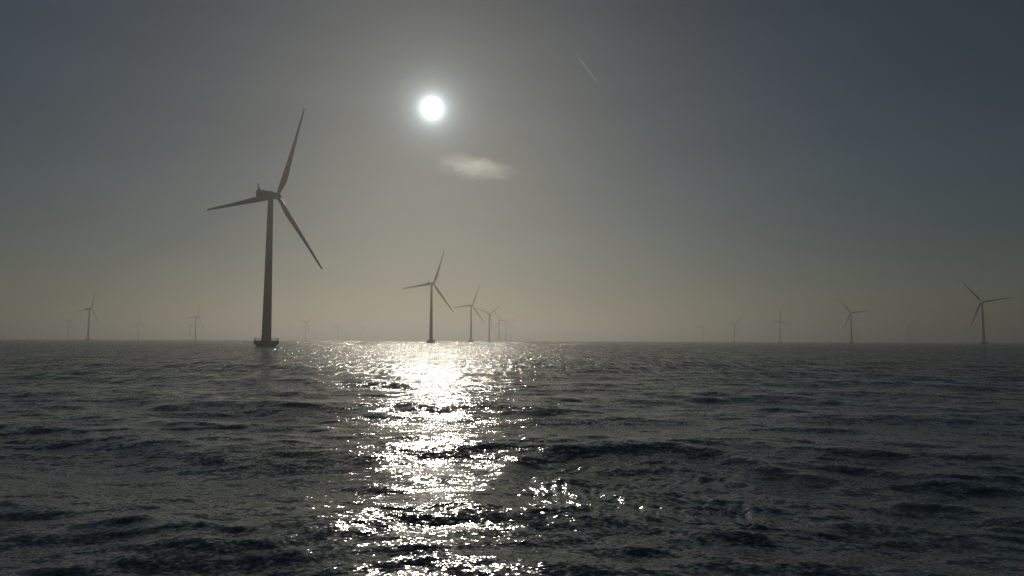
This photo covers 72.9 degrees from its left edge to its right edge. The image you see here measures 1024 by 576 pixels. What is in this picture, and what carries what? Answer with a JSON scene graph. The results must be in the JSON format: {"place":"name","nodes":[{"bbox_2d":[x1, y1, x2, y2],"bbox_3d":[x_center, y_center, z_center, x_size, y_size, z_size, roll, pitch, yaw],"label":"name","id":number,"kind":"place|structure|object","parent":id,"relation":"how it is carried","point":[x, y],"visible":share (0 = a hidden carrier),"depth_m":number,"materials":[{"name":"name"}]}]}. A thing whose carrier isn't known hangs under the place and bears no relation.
{"place":"outdoors","nodes":[
{"label":"outdoors","id":0,"kind":"place"},
{"bbox_2d":[0,339,1023,575],"bbox_3d":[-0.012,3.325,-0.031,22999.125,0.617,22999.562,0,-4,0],"label":"sea","id":1,"kind":"structure","parent":0,"point":[181,457],"depth_m":19.48,"materials":[{"name":"grey liquid"}]},
{"bbox_2d":[62,317,72,339],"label":"wind turbine","id":2,"kind":"object","parent":1,"relation":"in","point":[68,327],"visible":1,"depth_m":2639.89,"materials":[{"name":"metal"}]},
{"bbox_2d":[78,293,99,339],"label":"wind turbine","id":3,"kind":"object","parent":1,"relation":"in","point":[91,308],"visible":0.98,"depth_m":1522.91,"materials":[{"name":"metal"}]},
{"bbox_2d":[187,304,203,339],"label":"wind turbine","id":4,"kind":"object","parent":1,"relation":"in","point":[195,323],"visible":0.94,"depth_m":2063.80,"materials":[{"name":"metal"}]},
{"bbox_2d":[207,109,322,346],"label":"wind turbine","id":5,"kind":"object","parent":1,"relation":"in","point":[269,196],"visible":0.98,"depth_m":314.68,"materials":[{"name":"metal"}]},
{"bbox_2d":[403,250,452,342],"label":"wind turbine","id":6,"kind":"object","parent":1,"relation":"in","point":[430,340],"visible":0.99,"depth_m":810.44,"materials":[{"name":"metal"}]},
{"bbox_2d":[453,285,483,341],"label":"wind turbine","id":7,"kind":"object","parent":1,"relation":"in","point":[471,340],"visible":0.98,"depth_m":1311.79,"materials":[{"name":"metal"}]},
{"bbox_2d":[477,307,497,340],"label":"wind turbine","id":8,"kind":"object","parent":1,"relation":"in","point":[489,323],"visible":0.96,"depth_m":1760.98,"materials":[{"name":"metal"}]},
{"bbox_2d":[493,309,508,340],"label":"wind turbine","id":9,"kind":"object","parent":1,"relation":"in","point":[499,320],"visible":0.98,"depth_m":2302.44,"materials":[{"name":"metal"}]},
{"bbox_2d":[725,318,739,341],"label":"wind turbine","id":10,"kind":"object","parent":1,"relation":"in","point":[734,329],"visible":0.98,"depth_m":2641.51,"materials":[{"name":"metal"}]},
{"bbox_2d":[767,310,790,341],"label":"wind turbine","id":11,"kind":"object","parent":1,"relation":"in","point":[779,326],"visible":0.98,"depth_m":2191.00,"materials":[{"name":"metal"}]},
{"bbox_2d":[838,299,869,342],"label":"wind turbine","id":12,"kind":"object","parent":1,"relation":"in","point":[850,316],"visible":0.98,"depth_m":1604.75,"materials":[{"name":"metal"}]},
{"bbox_2d":[962,282,1011,343],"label":"wind turbine","id":13,"kind":"object","parent":1,"relation":"in","point":[983,326],"visible":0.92,"depth_m":1137.60,"materials":[{"name":"metal"}]},
{"bbox_2d":[0,0,1023,341],"label":"sky","id":14,"kind":"structure","parent":0,"point":[601,170],"materials":[{"name":"grey"}]}
]}

